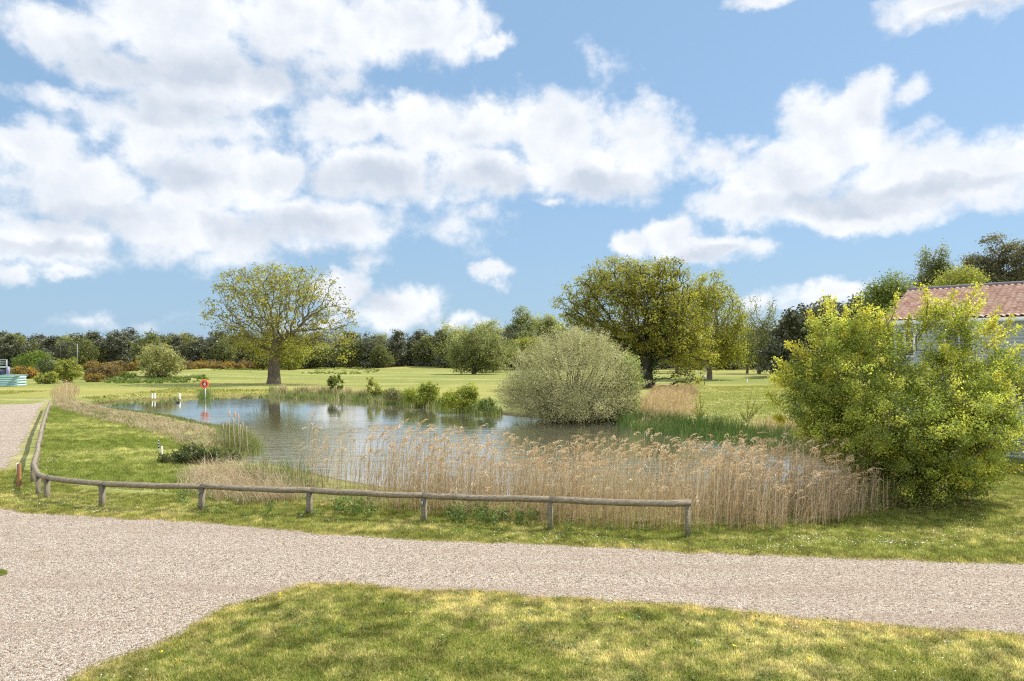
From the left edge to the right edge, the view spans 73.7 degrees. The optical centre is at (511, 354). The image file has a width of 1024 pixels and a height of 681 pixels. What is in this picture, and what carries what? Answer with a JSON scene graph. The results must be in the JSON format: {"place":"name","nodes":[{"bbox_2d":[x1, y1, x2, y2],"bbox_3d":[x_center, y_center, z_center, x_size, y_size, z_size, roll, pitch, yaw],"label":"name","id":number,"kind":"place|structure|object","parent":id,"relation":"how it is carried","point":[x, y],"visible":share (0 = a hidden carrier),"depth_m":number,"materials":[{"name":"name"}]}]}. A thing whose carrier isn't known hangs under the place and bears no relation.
{"place":"outdoors","nodes":[
{"label":"outdoors","id":0,"kind":"place"},
{"bbox_2d":[102,371,208,383],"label":"rough grass","id":1,"kind":"structure","parent":0,"point":[174,379],"depth_m":112.24,"materials":[{"name":"plant"}]},
{"bbox_2d":[39,401,298,501],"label":"bank grass","id":2,"kind":"structure","parent":0,"point":[63,436],"depth_m":31.49,"materials":[{"name":"plant"}]},
{"bbox_2d":[302,367,379,373],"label":"rough grass","id":3,"kind":"structure","parent":0,"point":[351,372],"depth_m":169.91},
{"bbox_2d":[98,396,848,504],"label":"pond water","id":4,"kind":"structure","parent":0,"point":[278,422],"depth_m":41.84,"materials":[{"name":"liquid"}]},
{"bbox_2d":[112,394,267,404],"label":"bank fringe","id":5,"kind":"object","parent":4,"relation":"in","point":[170,399],"visible":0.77,"depth_m":70.48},
{"bbox_2d":[0,508,1023,680],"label":"gravel track","id":6,"kind":"structure","parent":0,"point":[79,593],"depth_m":13.69,"materials":[{"name":"gravel"}]},
{"bbox_2d":[0,463,1023,564],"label":"verge grass","id":7,"kind":"structure","parent":0,"point":[129,500],"depth_m":17.84,"materials":[{"name":"plant"}]},
{"bbox_2d":[0,365,1023,680],"bbox_3d":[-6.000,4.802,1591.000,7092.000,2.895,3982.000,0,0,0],"label":"ground","id":8,"kind":"structure","parent":0,"point":[406,377],"depth_m":21.02,"materials":[{"name":"plant"}]},
{"bbox_2d":[0,333,18,368],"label":"pine tree","id":9,"kind":"object","parent":8,"relation":"on","point":[6,347],"visible":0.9,"depth_m":205.75,"materials":[{"name":"green plant"}]},
{"bbox_2d":[0,359,25,385],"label":"play structure","id":10,"kind":"object","parent":8,"relation":"on","point":[7,379],"visible":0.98,"depth_m":93.71,"materials":[{"name":"teal paint"}]},
{"bbox_2d":[8,338,33,367],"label":"pine tree","id":11,"kind":"object","parent":8,"relation":"on","point":[24,348],"visible":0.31,"depth_m":205.94,"materials":[{"name":"green plant"}]},
{"bbox_2d":[0,399,46,468],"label":"gravel lane","id":12,"kind":"structure","parent":8,"relation":"on","point":[15,421],"depth_m":42.49,"materials":[{"name":"gravel"}]},
{"bbox_2d":[10,365,39,378],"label":"gorse bush","id":13,"kind":"object","parent":8,"relation":"on","point":[30,373],"visible":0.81,"depth_m":121.82,"materials":[{"name":"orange plant"}]},
{"bbox_2d":[11,350,55,373],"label":"leafy bush","id":14,"kind":"object","parent":8,"relation":"on","point":[28,357],"visible":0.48,"depth_m":146.68,"materials":[{"name":"green plant"}]},
{"bbox_2d":[33,371,58,383],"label":"leafy bush","id":15,"kind":"object","parent":8,"relation":"on","point":[48,378],"visible":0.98,"depth_m":100.65,"materials":[{"name":"green plant"}]},
{"bbox_2d":[33,335,59,365],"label":"pine tree","id":16,"kind":"object","parent":8,"relation":"on","point":[50,341],"visible":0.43,"depth_m":208.29,"materials":[{"name":"green plant"}]},
{"bbox_2d":[34,356,60,375],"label":"leafy bush","id":17,"kind":"object","parent":8,"relation":"on","point":[41,365],"visible":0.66,"depth_m":133.17,"materials":[{"name":"green plant"}]},
{"bbox_2d":[43,344,77,365],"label":"ball net","id":18,"kind":"object","parent":8,"relation":"on","point":[60,354],"visible":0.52,"depth_m":184.98,"materials":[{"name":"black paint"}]},
{"bbox_2d":[50,380,81,400],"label":"reeds","id":19,"kind":"object","parent":8,"relation":"on","point":[63,389],"visible":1,"depth_m":73.90,"materials":[{"name":"plant"}]},
{"bbox_2d":[52,332,79,359],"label":"tree","id":20,"kind":"object","parent":8,"relation":"on","point":[65,351],"visible":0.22,"depth_m":211.57,"materials":[{"name":"green plant"}]},
{"bbox_2d":[52,357,84,382],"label":"leafy bush","id":21,"kind":"object","parent":8,"relation":"on","point":[68,369],"visible":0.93,"depth_m":104.03,"materials":[{"name":"green plant"}]},
{"bbox_2d":[56,333,89,364],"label":"pine tree","id":22,"kind":"object","parent":8,"relation":"on","point":[73,337],"visible":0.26,"depth_m":204.25,"materials":[{"name":"green plant"}]},
{"bbox_2d":[63,335,101,366],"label":"broadleaf tree","id":23,"kind":"object","parent":8,"relation":"on","point":[85,353],"visible":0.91,"depth_m":199.58,"materials":[{"name":"green plant"}]},
{"bbox_2d":[84,373,105,381],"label":"gorse bush","id":24,"kind":"object","parent":8,"relation":"on","point":[97,377],"visible":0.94,"depth_m":108.25,"materials":[{"name":"orange plant"}]},
{"bbox_2d":[83,363,119,378],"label":"gorse bush","id":25,"kind":"object","parent":8,"relation":"on","point":[104,370],"visible":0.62,"depth_m":117.09,"materials":[{"name":"brown plant"}]},
{"bbox_2d":[91,330,130,364],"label":"pine tree","id":26,"kind":"object","parent":8,"relation":"on","point":[112,335],"visible":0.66,"depth_m":207.55,"materials":[{"name":"green plant"}]},
{"bbox_2d":[98,334,134,363],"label":"pine tree","id":27,"kind":"object","parent":8,"relation":"on","point":[119,350],"visible":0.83,"depth_m":207.46,"materials":[{"name":"green plant"}]},
{"bbox_2d":[108,327,141,362],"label":"pine tree","id":28,"kind":"object","parent":8,"relation":"on","point":[131,333],"visible":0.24,"depth_m":221.72,"materials":[{"name":"green plant"}]},
{"bbox_2d":[48,397,227,449],"bbox_3d":[-29.820,4.374,50.764,4.604,0.634,47.903,0,0,-44],"label":"dry sedge","id":29,"kind":"object","parent":8,"relation":"on","point":[196,429],"visible":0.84,"depth_m":44.44,"materials":[{"name":"plant"}]},
{"bbox_2d":[126,328,167,366],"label":"broadleaf tree","id":30,"kind":"object","parent":8,"relation":"on","point":[149,338],"visible":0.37,"depth_m":200.95,"materials":[{"name":"green plant"}]},
{"bbox_2d":[135,341,186,377],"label":"willow tree","id":31,"kind":"object","parent":8,"relation":"on","point":[162,369],"visible":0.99,"depth_m":121.59,"materials":[{"name":"green plant"}]},
{"bbox_2d":[106,406,219,428],"bbox_3d":[-25.410,4.608,50.503,3.031,0.704,29.996,0,0,-44],"label":"bank rush","id":32,"kind":"object","parent":8,"relation":"on","point":[185,419],"visible":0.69,"depth_m":48.83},
{"bbox_2d":[162,335,185,358],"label":"pine tree","id":33,"kind":"object","parent":8,"relation":"on","point":[175,341],"visible":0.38,"depth_m":205.40,"materials":[{"name":"green plant"}]},
{"bbox_2d":[82,386,274,403],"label":"bank grass","id":34,"kind":"structure","parent":8,"relation":"on","point":[178,391],"depth_m":80.03,"materials":[{"name":"plant"}]},
{"bbox_2d":[163,330,196,351],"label":"tree","id":35,"kind":"object","parent":8,"relation":"on","point":[185,337],"visible":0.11,"depth_m":229.56,"materials":[{"name":"green plant"}]},
{"bbox_2d":[183,335,210,361],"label":"pine tree","id":36,"kind":"object","parent":8,"relation":"on","point":[193,354],"visible":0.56,"depth_m":206.69,"materials":[{"name":"green plant"}]},
{"bbox_2d":[156,440,243,463],"bbox_3d":[-12.999,4.077,28.355,3.601,1.004,1.635,0,0,0],"label":"bramble mound","id":37,"kind":"object","parent":8,"relation":"on","point":[179,457],"visible":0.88,"depth_m":28.17,"materials":[{"name":"green plant"}]},
{"bbox_2d":[190,361,216,368],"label":"gorse bush","id":38,"kind":"object","parent":8,"relation":"on","point":[208,365],"visible":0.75,"depth_m":169.40,"materials":[{"name":"orange plant"}]},
{"bbox_2d":[197,388,215,399],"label":"grass","id":39,"kind":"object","parent":8,"relation":"on","point":[201,394],"visible":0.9,"depth_m":73.25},
{"bbox_2d":[199,337,222,363],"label":"pine tree","id":40,"kind":"object","parent":8,"relation":"on","point":[210,344],"visible":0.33,"depth_m":205.35,"materials":[{"name":"green plant"}]},
{"bbox_2d":[207,336,241,362],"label":"broadleaf tree","id":41,"kind":"object","parent":8,"relation":"on","point":[223,355],"visible":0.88,"depth_m":202.54,"materials":[{"name":"green plant"}]},
{"bbox_2d":[206,420,267,457],"bbox_3d":[-14.972,4.327,36.843,3.595,1.266,12.648,0,0,-27],"label":"tussock rush","id":42,"kind":"object","parent":8,"relation":"on","point":[249,437],"visible":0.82,"depth_m":34.54,"materials":[{"name":"plant"}]},
{"bbox_2d":[164,452,314,505],"bbox_3d":[-9.537,4.074,23.549,5.117,0.871,9.546,0,0,-41],"label":"straw sedge","id":43,"kind":"object","parent":8,"relation":"on","point":[225,475],"visible":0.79,"depth_m":23.06,"materials":[{"name":"plant"}]},
{"bbox_2d":[176,490,339,521],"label":"verge weeds","id":44,"kind":"object","parent":8,"relation":"on","point":[216,510],"visible":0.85,"depth_m":20.01,"materials":[{"name":"green plant"}]},
{"bbox_2d":[198,260,358,383],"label":"oak tree","id":45,"kind":"object","parent":8,"relation":"on","point":[276,348],"visible":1,"depth_m":101.87,"materials":[{"name":"green plant"}]},
{"bbox_2d":[227,453,332,487],"bbox_3d":[-8.256,4.158,24.604,2.978,0.904,6.072,0,0,-43],"label":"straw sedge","id":46,"kind":"object","parent":8,"relation":"on","point":[288,469],"visible":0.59,"depth_m":24.41,"materials":[{"name":"plant"}]},
{"bbox_2d":[269,341,310,369],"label":"tree","id":47,"kind":"object","parent":8,"relation":"on","point":[296,363],"visible":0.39,"depth_m":179.15,"materials":[{"name":"green plant"}]},
{"bbox_2d":[295,335,320,367],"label":"pine tree","id":48,"kind":"object","parent":8,"relation":"on","point":[308,364],"visible":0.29,"depth_m":210.87,"materials":[{"name":"green plant"}]},
{"bbox_2d":[269,383,372,397],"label":"straw fringe","id":49,"kind":"object","parent":8,"relation":"on","point":[313,388],"visible":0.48,"depth_m":81.28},
{"bbox_2d":[305,341,338,367],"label":"tree","id":50,"kind":"object","parent":8,"relation":"on","point":[325,352],"visible":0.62,"depth_m":211.72,"materials":[{"name":"green plant"}]},
{"bbox_2d":[322,340,341,367],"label":"pine tree","id":51,"kind":"object","parent":8,"relation":"on","point":[330,363],"visible":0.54,"depth_m":212.62,"materials":[{"name":"green plant"}]},
{"bbox_2d":[326,374,344,390],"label":"waterside shrub","id":52,"kind":"object","parent":8,"relation":"on","point":[331,381],"visible":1,"depth_m":78.73,"materials":[{"name":"green plant"}]},
{"bbox_2d":[328,335,366,368],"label":"broadleaf tree","id":53,"kind":"object","parent":8,"relation":"on","point":[357,356],"visible":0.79,"depth_m":204.94,"materials":[{"name":"green plant"}]},
{"bbox_2d":[30,401,690,536],"bbox_3d":[-19.617,4.190,32.364,56.499,1.220,9.722,0,0,42],"label":"rail fence","id":54,"kind":"object","parent":8,"relation":"on","point":[37,475],"visible":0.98,"depth_m":18.98,"materials":[{"name":"wood"}]},
{"bbox_2d":[26,413,696,536],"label":"grass tufts","id":55,"kind":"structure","parent":8,"relation":"on","point":[99,506],"depth_m":19.25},
{"bbox_2d":[356,332,385,367],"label":"pine tree","id":56,"kind":"object","parent":8,"relation":"on","point":[370,344],"visible":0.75,"depth_m":205.22,"materials":[{"name":"green plant"}]},
{"bbox_2d":[365,376,384,396],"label":"waterside shrub","id":57,"kind":"object","parent":8,"relation":"on","point":[369,385],"visible":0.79,"depth_m":71.71,"materials":[{"name":"green plant"}]},
{"bbox_2d":[366,341,394,367],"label":"broadleaf tree","id":58,"kind":"object","parent":8,"relation":"on","point":[384,354],"visible":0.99,"depth_m":204.09,"materials":[{"name":"green plant"}]},
{"bbox_2d":[267,385,502,416],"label":"rush","id":59,"kind":"object","parent":8,"relation":"on","point":[348,396],"visible":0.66,"depth_m":71.98,"materials":[{"name":"plant"}]},
{"bbox_2d":[381,329,406,366],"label":"pine tree","id":60,"kind":"object","parent":8,"relation":"on","point":[394,346],"visible":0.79,"depth_m":211.96,"materials":[{"name":"green plant"}]},
{"bbox_2d":[381,386,407,401],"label":"waterside shrub","id":61,"kind":"object","parent":8,"relation":"on","point":[389,392],"visible":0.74,"depth_m":65.44,"materials":[{"name":"green plant"}]},
{"bbox_2d":[403,335,418,366],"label":"pine tree","id":62,"kind":"object","parent":8,"relation":"on","point":[409,356],"visible":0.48,"depth_m":216.33,"materials":[{"name":"green plant"}]},
{"bbox_2d":[399,380,441,403],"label":"waterside shrub","id":63,"kind":"object","parent":8,"relation":"on","point":[428,391],"visible":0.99,"depth_m":62.06,"materials":[{"name":"green plant"}]},
{"bbox_2d":[409,331,435,366],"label":"broadleaf tree","id":64,"kind":"object","parent":8,"relation":"on","point":[418,345],"visible":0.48,"depth_m":211.46,"materials":[{"name":"green plant"}]},
{"bbox_2d":[412,335,434,366],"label":"pine tree","id":65,"kind":"object","parent":8,"relation":"on","point":[418,363],"visible":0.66,"depth_m":211.18,"materials":[{"name":"green plant"}]},
{"bbox_2d":[416,335,435,366],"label":"birch tree","id":66,"kind":"object","parent":8,"relation":"on","point":[428,359],"visible":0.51,"depth_m":211.50,"materials":[{"name":"green plant"}]},
{"bbox_2d":[331,495,539,525],"bbox_3d":[-2.131,4.240,18.773,6.001,0.691,1.228,0,0,14],"label":"nettle patch","id":67,"kind":"object","parent":8,"relation":"on","point":[480,515],"visible":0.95,"depth_m":18.45,"materials":[{"name":"green plant"}]},
{"bbox_2d":[431,328,454,367],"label":"pine tree","id":68,"kind":"object","parent":8,"relation":"on","point":[436,361],"visible":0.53,"depth_m":204.99,"materials":[{"name":"green plant"}]},
{"bbox_2d":[431,318,464,367],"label":"birch tree","id":69,"kind":"object","parent":8,"relation":"on","point":[443,341],"visible":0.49,"depth_m":204.38,"materials":[{"name":"green plant"}]},
{"bbox_2d":[437,383,481,408],"bbox_3d":[-4.385,3.436,57.047,3.764,2.290,2.853,0,0,0],"label":"waterside shrub","id":70,"kind":"object","parent":8,"relation":"on","point":[465,400],"visible":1,"depth_m":56.62,"materials":[{"name":"green plant"}]},
{"bbox_2d":[445,327,511,373],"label":"hawthorn tree","id":71,"kind":"object","parent":8,"relation":"on","point":[474,362],"visible":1,"depth_m":158.59,"materials":[{"name":"green plant"}]},
{"bbox_2d":[457,317,505,339],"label":"tree","id":72,"kind":"object","parent":8,"relation":"on","point":[486,324],"visible":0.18,"depth_m":261.06,"materials":[{"name":"green plant"}]},
{"bbox_2d":[477,397,496,411],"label":"waterside shrub","id":73,"kind":"object","parent":8,"relation":"on","point":[482,405],"visible":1,"depth_m":53.63,"materials":[{"name":"green plant"}]},
{"bbox_2d":[482,338,520,371],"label":"tree","id":74,"kind":"object","parent":8,"relation":"on","point":[513,346],"visible":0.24,"depth_m":173.93,"materials":[{"name":"green plant"}]},
{"bbox_2d":[499,304,537,339],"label":"poplar tree","id":75,"kind":"object","parent":8,"relation":"on","point":[515,327],"visible":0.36,"depth_m":229.12,"materials":[{"name":"green plant"}]},
{"bbox_2d":[505,327,538,365],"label":"broadleaf tree","id":76,"kind":"object","parent":8,"relation":"on","point":[526,334],"visible":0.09,"depth_m":205.85,"materials":[{"name":"green plant"}]},
{"bbox_2d":[512,335,551,369],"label":"tree","id":77,"kind":"object","parent":8,"relation":"on","point":[525,344],"visible":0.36,"depth_m":197.27,"materials":[{"name":"green plant"}]},
{"bbox_2d":[61,580,1023,680],"bbox_3d":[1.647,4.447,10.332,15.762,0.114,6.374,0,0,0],"label":"lawn grass","id":78,"kind":"structure","parent":8,"relation":"on","point":[1012,669],"depth_m":10.54,"materials":[{"name":"plant"}]},
{"bbox_2d":[531,312,567,347],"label":"birch tree","id":79,"kind":"object","parent":8,"relation":"on","point":[546,325],"visible":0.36,"depth_m":248.92,"materials":[{"name":"green plant"}]},
{"bbox_2d":[490,322,651,423],"bbox_3d":[4.341,1.307,50.569,12.188,7.694,10.367,0,0,0],"label":"willow bush","id":80,"kind":"object","parent":8,"relation":"on","point":[564,401],"visible":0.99,"depth_m":49.18,"materials":[{"name":"green plant"}]},
{"bbox_2d":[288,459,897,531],"bbox_3d":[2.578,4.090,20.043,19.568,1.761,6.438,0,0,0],"label":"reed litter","id":81,"kind":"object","parent":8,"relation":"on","point":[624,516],"visible":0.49,"depth_m":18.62,"materials":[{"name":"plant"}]},
{"bbox_2d":[291,411,914,530],"bbox_3d":[1.867,3.426,21.312,20.578,3.087,8.143,0,0,4],"label":"reed bed","id":82,"kind":"object","parent":8,"relation":"on","point":[751,475],"visible":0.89,"depth_m":19.69,"materials":[{"name":"plant"}]},
{"bbox_2d":[548,254,724,387],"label":"oak tree","id":83,"kind":"object","parent":8,"relation":"on","point":[657,311],"visible":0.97,"depth_m":89.54,"materials":[{"name":"green plant"}]},
{"bbox_2d":[628,386,698,426],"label":"straw reeds","id":84,"kind":"object","parent":8,"relation":"on","point":[666,398],"visible":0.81,"depth_m":54.09,"materials":[{"name":"plant"}]},
{"bbox_2d":[650,382,702,394],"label":"brown reeds","id":85,"kind":"object","parent":8,"relation":"on","point":[692,388],"visible":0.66,"depth_m":73.83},
{"bbox_2d":[561,513,802,537],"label":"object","id":86,"kind":"object","parent":8,"relation":"on","point":[773,530],"visible":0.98,"depth_m":17.14,"materials":[{"name":"green plant"}]},
{"bbox_2d":[670,267,755,379],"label":"oak tree","id":87,"kind":"object","parent":8,"relation":"on","point":[728,348],"visible":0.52,"depth_m":118.57,"materials":[{"name":"green plant"}]},
{"bbox_2d":[615,404,822,451],"bbox_3d":[10.801,4.139,42.373,4.906,1.643,20.347,0,0,-26],"label":"green rush","id":88,"kind":"object","parent":8,"relation":"on","point":[681,426],"visible":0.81,"depth_m":40.66,"materials":[{"name":"plant"}]},
{"bbox_2d":[732,325,758,373],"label":"birch tree","id":89,"kind":"object","parent":8,"relation":"on","point":[747,367],"visible":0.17,"depth_m":159.69,"materials":[{"name":"green plant"}]},
{"bbox_2d":[738,389,767,420],"bbox_3d":[16.023,3.438,45.295,1.497,2.260,1.633,0,0,-32],"label":"sapling","id":90,"kind":"object","parent":8,"relation":"on","point":[753,413],"visible":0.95,"depth_m":45.27,"materials":[{"name":"green plant"}]},
{"bbox_2d":[739,293,779,373],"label":"birch tree","id":91,"kind":"object","parent":8,"relation":"on","point":[762,332],"visible":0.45,"depth_m":155.32,"materials":[{"name":"green plant"}]},
{"bbox_2d":[747,414,812,451],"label":"straw reeds","id":92,"kind":"object","parent":8,"relation":"on","point":[770,419],"visible":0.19,"depth_m":39.56,"materials":[{"name":"plant"}]},
{"bbox_2d":[754,308,807,375],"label":"pine tree","id":93,"kind":"object","parent":8,"relation":"on","point":[788,325],"visible":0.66,"depth_m":126.78,"materials":[{"name":"green plant"}]},
{"bbox_2d":[790,303,830,356],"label":"pine tree","id":94,"kind":"object","parent":8,"relation":"on","point":[813,308],"visible":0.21,"depth_m":127.22,"materials":[{"name":"green plant"}]},
{"bbox_2d":[807,301,862,377],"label":"pine tree","id":95,"kind":"object","parent":8,"relation":"on","point":[839,309],"visible":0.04,"depth_m":126.54,"materials":[{"name":"green plant"}]},
{"bbox_2d":[837,291,893,373],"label":"pine tree","id":96,"kind":"object","parent":8,"relation":"on","point":[851,300],"visible":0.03,"depth_m":127.60,"materials":[{"name":"green plant"}]},
{"bbox_2d":[845,267,918,406],"bbox_3d":[30.229,-1.252,55.050,6.204,11.704,5.368,0,0,0],"label":"oak tree","id":97,"kind":"object","parent":8,"relation":"on","point":[882,294],"visible":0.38,"depth_m":54.59,"materials":[{"name":"green plant"}]},
{"bbox_2d":[763,279,1023,507],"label":"hawthorn bush","id":98,"kind":"object","parent":8,"relation":"on","point":[942,443],"visible":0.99,"depth_m":20.36,"materials":[{"name":"green plant"}]},
{"bbox_2d":[839,483,1007,519],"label":"shade weeds","id":99,"kind":"object","parent":8,"relation":"on","point":[910,509],"visible":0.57,"depth_m":19.47,"materials":[{"name":"green plant"}]},
{"bbox_2d":[910,238,954,287],"bbox_3d":[38.398,-3.004,61.855,4.597,15.209,4.546,0,0,-40],"label":"birch tree","id":100,"kind":"object","parent":8,"relation":"on","point":[939,265],"visible":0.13,"depth_m":61.78,"materials":[{"name":"green plant"}]},
{"bbox_2d":[883,281,1023,458],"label":"lodge building","id":101,"kind":"structure","parent":8,"relation":"on","point":[1008,297],"depth_m":31.82,"materials":[{"name":"ceramic"}]},
{"bbox_2d":[894,330,915,357],"bbox_3d":[18.713,-0.500,32.506,0.066,1.300,0.900,0,0,-45],"label":"window","id":102,"kind":"structure","parent":101,"relation":"in","point":[914,353],"depth_m":32.35,"materials":[{"name":"white glass"}]},
{"bbox_2d":[927,261,991,286],"bbox_3d":[35.175,-1.418,54.011,5.150,12.035,4.501,0,0,0],"label":"thorn tree","id":103,"kind":"object","parent":8,"relation":"on","point":[954,279],"visible":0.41,"depth_m":53.44,"materials":[{"name":"green plant"}]},
{"bbox_2d":[951,231,1022,282],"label":"pine tree","id":104,"kind":"object","parent":8,"relation":"on","point":[993,264],"visible":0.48,"depth_m":59.51,"materials":[{"name":"green plant"}]},
{"bbox_2d":[1003,240,1023,280],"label":"pine tree","id":105,"kind":"object","parent":8,"relation":"on","point":[1018,260],"visible":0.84,"depth_m":58.21,"materials":[{"name":"green plant"}]},
{"bbox_2d":[0,0,1023,341],"label":"sky","id":106,"kind":"structure","parent":0,"point":[461,161],"materials":[{"name":"blue"}]},
{"bbox_2d":[652,383,883,439],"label":"meadow grass","id":107,"kind":"structure","parent":0,"point":[740,389],"depth_m":66.76,"materials":[{"name":"plant"}]},
{"bbox_2d":[792,395,1023,504],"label":"side grass","id":108,"kind":"structure","parent":0,"point":[1019,461],"depth_m":24.77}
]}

